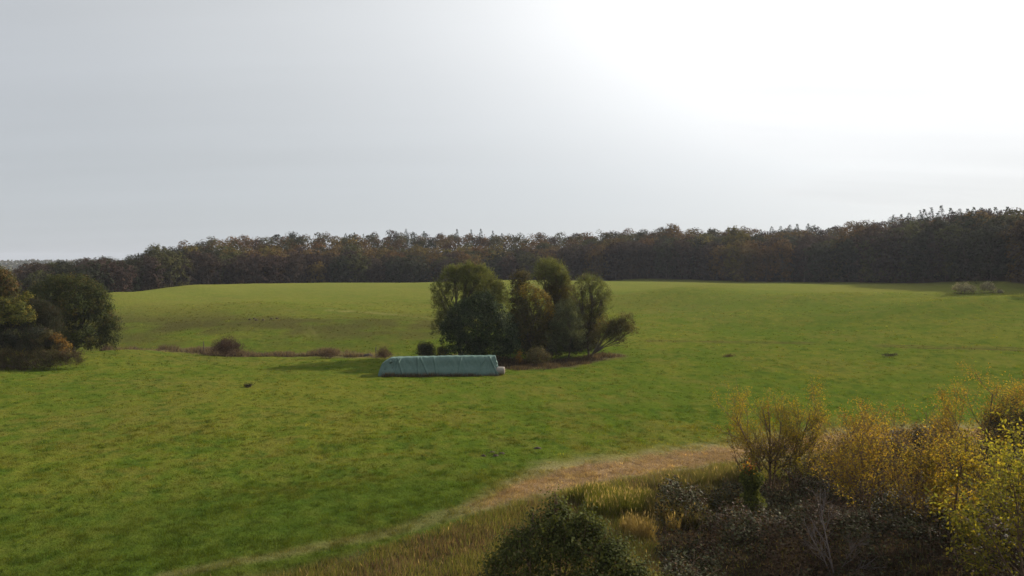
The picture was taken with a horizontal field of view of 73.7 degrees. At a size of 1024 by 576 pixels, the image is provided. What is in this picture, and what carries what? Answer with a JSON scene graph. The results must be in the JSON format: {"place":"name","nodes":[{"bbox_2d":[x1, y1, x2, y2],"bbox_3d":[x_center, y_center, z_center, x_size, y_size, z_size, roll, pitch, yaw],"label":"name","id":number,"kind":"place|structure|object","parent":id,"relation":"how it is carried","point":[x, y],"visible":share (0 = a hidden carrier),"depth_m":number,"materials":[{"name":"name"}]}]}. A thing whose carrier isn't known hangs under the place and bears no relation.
{"place":"outdoors","nodes":[
{"label":"outdoors","id":0,"kind":"place"},
{"bbox_2d":[0,263,1023,575],"bbox_3d":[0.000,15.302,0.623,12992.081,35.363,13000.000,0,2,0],"label":"ground","id":1,"kind":"structure","parent":0,"point":[1006,307],"depth_m":88.48,"materials":[{"name":"green plant"}]},
{"bbox_2d":[0,265,23,309],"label":"tree","id":2,"kind":"object","parent":1,"relation":"on","point":[9,288],"visible":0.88,"depth_m":120.22,"materials":[{"name":"brown plant"}]},
{"bbox_2d":[0,291,38,360],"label":"yellow tree","id":3,"kind":"object","parent":1,"relation":"on","point":[10,316],"visible":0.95,"depth_m":116.14,"materials":[{"name":"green plant"}]},
{"bbox_2d":[4,264,42,298],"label":"woodland tree","id":4,"kind":"object","parent":1,"relation":"on","point":[15,271],"visible":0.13,"depth_m":284.24,"materials":[{"name":"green plant"}]},
{"bbox_2d":[0,324,54,357],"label":"blackthorn bush","id":5,"kind":"object","parent":1,"relation":"on","point":[29,339],"visible":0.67,"depth_m":115.01,"materials":[{"name":"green plant"}]},
{"bbox_2d":[20,268,51,305],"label":"woodland tree","id":6,"kind":"object","parent":1,"relation":"on","point":[39,274],"visible":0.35,"depth_m":271.07,"materials":[{"name":"green plant"}]},
{"bbox_2d":[17,262,54,301],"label":"woodland tree","id":7,"kind":"object","parent":1,"relation":"on","point":[35,268],"visible":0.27,"depth_m":279.04,"materials":[{"name":"green plant"}]},
{"bbox_2d":[0,342,86,370],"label":"bramble bank","id":8,"kind":"structure","parent":1,"relation":"on","point":[25,360],"depth_m":112.11,"materials":[{"name":"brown plant"}]},
{"bbox_2d":[27,295,69,335],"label":"juniper","id":9,"kind":"object","parent":1,"relation":"on","point":[47,317],"visible":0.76,"depth_m":118.82,"materials":[{"name":"green plant"}]},
{"bbox_2d":[37,328,72,353],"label":"orange shrub","id":10,"kind":"object","parent":1,"relation":"on","point":[56,341],"visible":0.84,"depth_m":114.03,"materials":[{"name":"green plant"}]},
{"bbox_2d":[45,261,78,303],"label":"woodland tree","id":11,"kind":"object","parent":1,"relation":"on","point":[61,267],"visible":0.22,"depth_m":282.96,"materials":[{"name":"green plant"}]},
{"bbox_2d":[0,258,124,270],"bbox_3d":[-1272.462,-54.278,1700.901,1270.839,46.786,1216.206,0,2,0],"label":"distant woods","id":12,"kind":"object","parent":1,"relation":"on","point":[3,263],"visible":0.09,"depth_m":1951.49,"materials":[{"name":"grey plant"}]},
{"bbox_2d":[20,271,125,351],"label":"oak tree","id":13,"kind":"object","parent":1,"relation":"on","point":[76,310],"visible":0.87,"depth_m":135.42,"materials":[{"name":"green plant"}]},
{"bbox_2d":[70,260,116,295],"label":"woodland tree","id":14,"kind":"object","parent":1,"relation":"on","point":[95,272],"visible":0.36,"depth_m":282.65,"materials":[{"name":"green plant"}]},
{"bbox_2d":[96,260,136,292],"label":"woodland tree","id":15,"kind":"object","parent":1,"relation":"on","point":[120,272],"visible":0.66,"depth_m":288.06,"materials":[{"name":"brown plant"}]},
{"bbox_2d":[112,258,149,291],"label":"woodland tree","id":16,"kind":"object","parent":1,"relation":"on","point":[137,286],"visible":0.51,"depth_m":297.86,"materials":[{"name":"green plant"}]},
{"bbox_2d":[134,255,166,290],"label":"woodland tree","id":17,"kind":"object","parent":1,"relation":"on","point":[148,277],"visible":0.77,"depth_m":302.53,"materials":[{"name":"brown plant"}]},
{"bbox_2d":[143,243,169,281],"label":"woodland tree","id":18,"kind":"object","parent":1,"relation":"on","point":[153,249],"visible":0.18,"depth_m":324.37,"materials":[{"name":"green plant"}]},
{"bbox_2d":[147,251,194,289],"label":"woodland tree","id":19,"kind":"object","parent":1,"relation":"on","point":[169,260],"visible":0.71,"depth_m":310.93,"materials":[{"name":"green plant"}]},
{"bbox_2d":[171,258,202,285],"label":"woodland tree","id":20,"kind":"object","parent":1,"relation":"on","point":[186,269],"visible":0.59,"depth_m":322.58,"materials":[{"name":"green plant"}]},
{"bbox_2d":[183,250,209,284],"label":"woodland tree","id":21,"kind":"object","parent":1,"relation":"on","point":[193,252],"visible":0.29,"depth_m":332.58,"materials":[{"name":"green plant"}]},
{"bbox_2d":[192,252,224,284],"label":"woodland tree","id":22,"kind":"object","parent":1,"relation":"on","point":[208,278],"visible":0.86,"depth_m":328.90,"materials":[{"name":"brown plant"}]},
{"bbox_2d":[209,255,240,283],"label":"woodland tree","id":23,"kind":"object","parent":1,"relation":"on","point":[223,259],"visible":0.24,"depth_m":345.53,"materials":[{"name":"green plant"}]},
{"bbox_2d":[209,335,248,356],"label":"bare shrub","id":24,"kind":"object","parent":1,"relation":"on","point":[232,345],"visible":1,"depth_m":131.44,"materials":[{"name":"brown plant"}]},
{"bbox_2d":[219,256,249,283],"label":"woodland tree","id":25,"kind":"object","parent":1,"relation":"on","point":[230,270],"visible":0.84,"depth_m":337.38,"materials":[{"name":"brown plant"}]},
{"bbox_2d":[99,344,390,357],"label":"ditch sedge","id":26,"kind":"object","parent":1,"relation":"on","point":[207,350],"visible":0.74,"depth_m":135.49,"materials":[{"name":"brown plant"}]},
{"bbox_2d":[242,253,270,283],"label":"woodland tree","id":27,"kind":"object","parent":1,"relation":"on","point":[253,264],"visible":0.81,"depth_m":344.30,"materials":[{"name":"brown plant"}]},
{"bbox_2d":[257,253,290,282],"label":"woodland tree","id":28,"kind":"object","parent":1,"relation":"on","point":[272,272],"visible":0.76,"depth_m":352.06,"materials":[{"name":"brown plant"}]},
{"bbox_2d":[283,253,306,282],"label":"woodland tree","id":29,"kind":"object","parent":1,"relation":"on","point":[294,262],"visible":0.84,"depth_m":358.64,"materials":[{"name":"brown plant"}]},
{"bbox_2d":[303,251,328,282],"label":"woodland tree","id":30,"kind":"object","parent":1,"relation":"on","point":[313,261],"visible":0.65,"depth_m":373.07,"materials":[{"name":"brown plant"}]},
{"bbox_2d":[306,260,327,282],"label":"woodland tree","id":31,"kind":"object","parent":1,"relation":"on","point":[313,266],"visible":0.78,"depth_m":369.67,"materials":[{"name":"green plant"}]},
{"bbox_2d":[319,252,342,282],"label":"woodland tree","id":32,"kind":"object","parent":1,"relation":"on","point":[326,279],"visible":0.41,"depth_m":378.00,"materials":[{"name":"brown plant"}]},
{"bbox_2d":[327,255,355,282],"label":"woodland tree","id":33,"kind":"object","parent":1,"relation":"on","point":[340,279],"visible":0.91,"depth_m":369.86,"materials":[{"name":"green plant"}]},
{"bbox_2d":[341,251,372,282],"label":"woodland tree","id":34,"kind":"object","parent":1,"relation":"on","point":[361,264],"visible":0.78,"depth_m":373.52,"materials":[{"name":"green plant"}]},
{"bbox_2d":[363,255,385,282],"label":"woodland tree","id":35,"kind":"object","parent":1,"relation":"on","point":[375,264],"visible":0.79,"depth_m":377.74,"materials":[{"name":"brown plant"}]},
{"bbox_2d":[381,255,406,282],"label":"woodland tree","id":36,"kind":"object","parent":1,"relation":"on","point":[390,263],"visible":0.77,"depth_m":378.76,"materials":[{"name":"green plant"}]},
{"bbox_2d":[394,254,428,282],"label":"woodland tree","id":37,"kind":"object","parent":1,"relation":"on","point":[410,263],"visible":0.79,"depth_m":379.64,"materials":[{"name":"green plant"}]},
{"bbox_2d":[404,244,427,257],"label":"woodland tree","id":38,"kind":"object","parent":1,"relation":"on","point":[416,252],"visible":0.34,"depth_m":427.92,"materials":[{"name":"brown plant"}]},
{"bbox_2d":[413,341,437,355],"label":"hawthorn bush","id":39,"kind":"object","parent":1,"relation":"on","point":[425,349],"visible":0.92,"depth_m":121.05,"materials":[{"name":"green plant"}]},
{"bbox_2d":[378,355,498,375],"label":"covered stack","id":40,"kind":"object","parent":1,"relation":"on","point":[479,365],"visible":1,"depth_m":106.97,"materials":[{"name":"teal plastic"}]},
{"bbox_2d":[380,371,500,376],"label":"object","id":41,"kind":"object","parent":1,"relation":"on","point":[419,375],"visible":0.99,"depth_m":105.91,"materials":[{"name":"green plant"}]},
{"bbox_2d":[427,259,511,354],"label":"willow tree","id":42,"kind":"object","parent":1,"relation":"on","point":[480,276],"visible":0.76,"depth_m":128.46,"materials":[{"name":"green plant"}]},
{"bbox_2d":[436,287,522,360],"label":"oak tree","id":43,"kind":"object","parent":1,"relation":"on","point":[482,342],"visible":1,"depth_m":118.80,"materials":[{"name":"green plant"}]},
{"bbox_2d":[483,250,513,279],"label":"woodland tree","id":44,"kind":"object","parent":1,"relation":"on","point":[497,259],"visible":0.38,"depth_m":399.60,"materials":[{"name":"brown plant"}]},
{"bbox_2d":[494,255,521,279],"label":"woodland tree","id":45,"kind":"object","parent":1,"relation":"on","point":[514,263],"visible":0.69,"depth_m":389.91,"materials":[{"name":"brown plant"}]},
{"bbox_2d":[18,207,1023,271],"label":"wood","id":46,"kind":"object","parent":1,"relation":"on","point":[243,244],"visible":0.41,"depth_m":460.63,"materials":[{"name":"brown plant"}]},
{"bbox_2d":[506,268,559,358],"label":"field maple","id":47,"kind":"object","parent":1,"relation":"on","point":[521,304],"visible":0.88,"depth_m":124.44,"materials":[{"name":"green plant"}]},
{"bbox_2d":[525,345,553,364],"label":"bramble bush","id":48,"kind":"object","parent":1,"relation":"on","point":[536,355],"visible":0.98,"depth_m":116.40,"materials":[{"name":"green plant"}]},
{"bbox_2d":[530,255,579,352],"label":"willow tree","id":49,"kind":"object","parent":1,"relation":"on","point":[559,288],"visible":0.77,"depth_m":130.63,"materials":[{"name":"green plant"}]},
{"bbox_2d":[495,351,625,370],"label":"grove weeds","id":50,"kind":"object","parent":1,"relation":"on","point":[567,362],"visible":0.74,"depth_m":117.95,"materials":[{"name":"brown plant"}]},
{"bbox_2d":[468,484,659,575],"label":"leafy shrub","id":51,"kind":"object","parent":1,"relation":"on","point":[560,533],"visible":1,"depth_m":34.68,"materials":[{"name":"green plant"}]},
{"bbox_2d":[543,296,589,358],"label":"willow tree","id":52,"kind":"object","parent":1,"relation":"on","point":[570,337],"visible":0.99,"depth_m":122.97,"materials":[{"name":"green plant"}]},
{"bbox_2d":[556,244,582,280],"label":"woodland tree","id":53,"kind":"object","parent":1,"relation":"on","point":[563,255],"visible":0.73,"depth_m":386.02,"materials":[{"name":"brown plant"}]},
{"bbox_2d":[566,244,595,280],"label":"woodland tree","id":54,"kind":"object","parent":1,"relation":"on","point":[583,253],"visible":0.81,"depth_m":386.94,"materials":[{"name":"brown plant"}]},
{"bbox_2d":[210,459,969,575],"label":"rough grass","id":55,"kind":"structure","parent":1,"relation":"on","point":[461,528],"depth_m":42.58,"materials":[{"name":"plant"}]},
{"bbox_2d":[566,268,615,354],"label":"willow tree","id":56,"kind":"object","parent":1,"relation":"on","point":[594,313],"visible":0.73,"depth_m":126.92,"materials":[{"name":"green plant"}]},
{"bbox_2d":[588,242,611,278],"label":"woodland tree","id":57,"kind":"object","parent":1,"relation":"on","point":[601,248],"visible":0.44,"depth_m":393.10,"materials":[{"name":"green plant"}]},
{"bbox_2d":[564,477,659,519],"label":"reed grass","id":58,"kind":"structure","parent":1,"relation":"on","point":[628,499],"depth_m":49.29,"materials":[{"name":"plant"}]},
{"bbox_2d":[588,311,639,357],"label":"slanting willow","id":59,"kind":"object","parent":1,"relation":"on","point":[616,328],"visible":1,"depth_m":124.13,"materials":[{"name":"green plant"}]},
{"bbox_2d":[600,242,629,279],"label":"woodland tree","id":60,"kind":"object","parent":1,"relation":"on","point":[611,251],"visible":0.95,"depth_m":382.44,"materials":[{"name":"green plant"}]},
{"bbox_2d":[619,240,641,278],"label":"woodland tree","id":61,"kind":"object","parent":1,"relation":"on","point":[633,266],"visible":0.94,"depth_m":381.55,"materials":[{"name":"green plant"}]},
{"bbox_2d":[633,244,657,278],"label":"woodland tree","id":62,"kind":"object","parent":1,"relation":"on","point":[647,262],"visible":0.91,"depth_m":379.82,"materials":[{"name":"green plant"}]},
{"bbox_2d":[619,493,683,539],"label":"pale grass","id":63,"kind":"structure","parent":1,"relation":"on","point":[638,527],"depth_m":44.91,"materials":[{"name":"beige plant"}]},
{"bbox_2d":[649,240,681,278],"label":"woodland tree","id":64,"kind":"object","parent":1,"relation":"on","point":[663,250],"visible":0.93,"depth_m":373.29,"materials":[{"name":"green plant"}]},
{"bbox_2d":[661,223,684,240],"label":"woodland tree","id":65,"kind":"object","parent":1,"relation":"on","point":[672,231],"visible":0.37,"depth_m":430.94,"materials":[{"name":"brown plant"}]},
{"bbox_2d":[637,463,754,529],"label":"olive weeds","id":66,"kind":"object","parent":1,"relation":"on","point":[712,478],"visible":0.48,"depth_m":52.49,"materials":[{"name":"green plant"}]},
{"bbox_2d":[682,236,712,277],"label":"woodland tree","id":67,"kind":"object","parent":1,"relation":"on","point":[697,244],"visible":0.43,"depth_m":376.05,"materials":[{"name":"green plant"}]},
{"bbox_2d":[705,245,728,280],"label":"woodland tree","id":68,"kind":"object","parent":1,"relation":"on","point":[717,266],"visible":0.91,"depth_m":363.37,"materials":[{"name":"brown plant"}]},
{"bbox_2d":[719,240,749,280],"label":"woodland tree","id":69,"kind":"object","parent":1,"relation":"on","point":[733,260],"visible":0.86,"depth_m":357.58,"materials":[{"name":"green plant"}]},
{"bbox_2d":[719,225,752,277],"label":"woodland tree","id":70,"kind":"object","parent":1,"relation":"on","point":[735,235],"visible":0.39,"depth_m":375.99,"materials":[{"name":"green plant"}]},
{"bbox_2d":[729,240,760,281],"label":"woodland tree","id":71,"kind":"object","parent":1,"relation":"on","point":[744,250],"visible":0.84,"depth_m":354.42,"materials":[{"name":"brown plant"}]},
{"bbox_2d":[734,458,767,536],"bbox_3d":[15.722,13.685,44.632,2.260,5.300,2.260,0,2,0],"label":"ivy stump","id":72,"kind":"object","parent":1,"relation":"on","point":[751,496],"visible":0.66,"depth_m":44.23,"materials":[{"name":"green plant"}]},
{"bbox_2d":[742,240,764,279],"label":"woodland tree","id":73,"kind":"object","parent":1,"relation":"on","point":[752,244],"visible":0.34,"depth_m":362.12,"materials":[{"name":"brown plant"}]},
{"bbox_2d":[706,379,811,489],"bbox_3d":[19.138,11.408,52.860,7.221,9.257,6.078,-2,3,-39],"label":"sapling","id":74,"kind":"object","parent":1,"relation":"on","point":[745,438],"visible":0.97,"depth_m":53.07,"materials":[{"name":"yellow plant"}]},
{"bbox_2d":[754,245,778,281],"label":"woodland tree","id":75,"kind":"object","parent":1,"relation":"on","point":[766,263],"visible":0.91,"depth_m":348.94,"materials":[{"name":"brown plant"}]},
{"bbox_2d":[757,236,793,280],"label":"woodland tree","id":76,"kind":"object","parent":1,"relation":"on","point":[766,242],"visible":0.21,"depth_m":356.30,"materials":[{"name":"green plant"}]},
{"bbox_2d":[766,239,795,281],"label":"woodland tree","id":77,"kind":"object","parent":1,"relation":"on","point":[782,246],"visible":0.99,"depth_m":343.64,"materials":[{"name":"brown plant"}]},
{"bbox_2d":[762,375,854,487],"bbox_3d":[23.096,11.345,53.355,6.614,9.306,8.026,1,3,30],"label":"sapling","id":78,"kind":"object","parent":1,"relation":"on","point":[816,431],"visible":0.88,"depth_m":52.80,"materials":[{"name":"yellow plant"}]},
{"bbox_2d":[803,241,839,281],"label":"woodland tree","id":79,"kind":"object","parent":1,"relation":"on","point":[818,251],"visible":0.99,"depth_m":324.13,"materials":[{"name":"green plant"}]},
{"bbox_2d":[820,238,845,280],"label":"woodland tree","id":80,"kind":"object","parent":1,"relation":"on","point":[833,241],"visible":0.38,"depth_m":330.16,"materials":[{"name":"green plant"}]},
{"bbox_2d":[648,423,1023,575],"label":"bramble thicket","id":81,"kind":"object","parent":1,"relation":"on","point":[789,516],"visible":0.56,"depth_m":41.25,"materials":[{"name":"brown plant"}]},
{"bbox_2d":[795,480,886,575],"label":"dead shrub","id":82,"kind":"object","parent":1,"relation":"on","point":[827,546],"visible":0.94,"depth_m":38.93,"materials":[{"name":"brown plant"}]},
{"bbox_2d":[834,230,864,279],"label":"woodland tree","id":83,"kind":"object","parent":1,"relation":"on","point":[844,237],"visible":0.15,"depth_m":329.03,"materials":[{"name":"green plant"}]},
{"bbox_2d":[811,397,894,490],"bbox_3d":[25.956,12.014,52.341,6.146,7.966,5.929,0,2,0],"label":"sapling","id":84,"kind":"object","parent":1,"relation":"on","point":[855,424],"visible":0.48,"depth_m":51.91,"materials":[{"name":"yellow plant"}]},
{"bbox_2d":[835,231,876,279],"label":"woodland tree","id":85,"kind":"object","parent":1,"relation":"on","point":[850,238],"visible":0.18,"depth_m":321.46,"materials":[{"name":"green plant"}]},
{"bbox_2d":[798,399,922,555],"bbox_3d":[21.749,11.621,42.678,7.773,9.533,5.491,0,2,0],"label":"sapling","id":86,"kind":"object","parent":1,"relation":"on","point":[860,469],"visible":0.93,"depth_m":42.16,"materials":[{"name":"yellow plant"}]},
{"bbox_2d":[853,222,895,282],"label":"woodland tree","id":87,"kind":"object","parent":1,"relation":"on","point":[873,230],"visible":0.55,"depth_m":307.35,"materials":[{"name":"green plant"}]},
{"bbox_2d":[841,400,926,475],"bbox_3d":[29.774,12.309,54.679,4.909,7.186,6.058,-2,3,-39],"label":"sapling","id":88,"kind":"object","parent":1,"relation":"on","point":[900,434],"visible":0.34,"depth_m":54.19,"materials":[{"name":"yellow plant"}]},
{"bbox_2d":[877,227,923,282],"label":"woodland tree","id":89,"kind":"object","parent":1,"relation":"on","point":[901,240],"visible":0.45,"depth_m":292.34,"materials":[{"name":"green plant"}]},
{"bbox_2d":[892,223,924,279],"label":"woodland tree","id":90,"kind":"object","parent":1,"relation":"on","point":[910,226],"visible":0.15,"depth_m":301.19,"materials":[{"name":"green plant"}]},
{"bbox_2d":[906,216,954,281],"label":"woodland tree","id":91,"kind":"object","parent":1,"relation":"on","point":[929,230],"visible":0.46,"depth_m":276.91,"materials":[{"name":"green plant"}]},
{"bbox_2d":[872,394,991,555],"bbox_3d":[24.570,11.415,41.299,6.058,9.928,6.347,0,2,0],"label":"sapling","id":92,"kind":"object","parent":1,"relation":"on","point":[922,481],"visible":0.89,"depth_m":40.86,"materials":[{"name":"yellow plant"}]},
{"bbox_2d":[906,413,972,468],"bbox_3d":[36.297,13.258,58.401,5.642,5.583,3.843,0,2,0],"label":"shrub","id":93,"kind":"object","parent":1,"relation":"on","point":[916,429],"visible":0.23,"depth_m":58.24,"materials":[{"name":"yellow plant"}]},
{"bbox_2d":[899,418,989,562],"bbox_3d":[25.552,12.048,40.230,3.557,8.850,4.281,-2,3,-44],"label":"sapling","id":94,"kind":"object","parent":1,"relation":"on","point":[962,457],"visible":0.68,"depth_m":39.89,"materials":[{"name":"yellow plant"}]},
{"bbox_2d":[951,282,977,293],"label":"pale shrub","id":95,"kind":"object","parent":1,"relation":"on","point":[964,287],"visible":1,"depth_m":193.31,"materials":[{"name":"green plant"}]},
{"bbox_2d":[916,426,1013,539],"bbox_3d":[29.865,12.648,44.819,6.120,7.272,5.985,1,3,29],"label":"sapling","id":96,"kind":"object","parent":1,"relation":"on","point":[978,476],"visible":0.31,"depth_m":44.46,"materials":[{"name":"yellow plant"}]},
{"bbox_2d":[936,211,994,276],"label":"woodland tree","id":97,"kind":"object","parent":1,"relation":"on","point":[969,222],"visible":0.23,"depth_m":266.43,"materials":[{"name":"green plant"}]},
{"bbox_2d":[924,407,1023,575],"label":"elder tree","id":98,"kind":"object","parent":1,"relation":"on","point":[969,531],"visible":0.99,"depth_m":35.66,"materials":[{"name":"yellow plant"}]},
{"bbox_2d":[927,358,1023,479],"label":"sapling","id":99,"kind":"object","parent":1,"relation":"on","point":[989,417],"visible":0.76,"depth_m":55.61,"materials":[{"name":"yellow plant"}]},
{"bbox_2d":[952,210,1000,274],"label":"woodland tree","id":100,"kind":"object","parent":1,"relation":"on","point":[982,214],"visible":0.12,"depth_m":270.76,"materials":[{"name":"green plant"}]},
{"bbox_2d":[971,218,1014,278],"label":"woodland tree","id":101,"kind":"object","parent":1,"relation":"on","point":[990,228],"visible":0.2,"depth_m":240.94,"materials":[{"name":"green plant"}]},
{"bbox_2d":[973,392,1023,484],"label":"shrub","id":102,"kind":"object","parent":1,"relation":"on","point":[1009,425],"visible":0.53,"depth_m":53.99,"materials":[{"name":"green plant"}]},
{"bbox_2d":[996,215,1023,281],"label":"woodland tree","id":103,"kind":"object","parent":1,"relation":"on","point":[1020,272],"visible":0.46,"depth_m":226.34,"materials":[{"name":"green plant"}]},
{"bbox_2d":[0,0,1023,262],"label":"sky","id":104,"kind":"structure","parent":0,"point":[127,127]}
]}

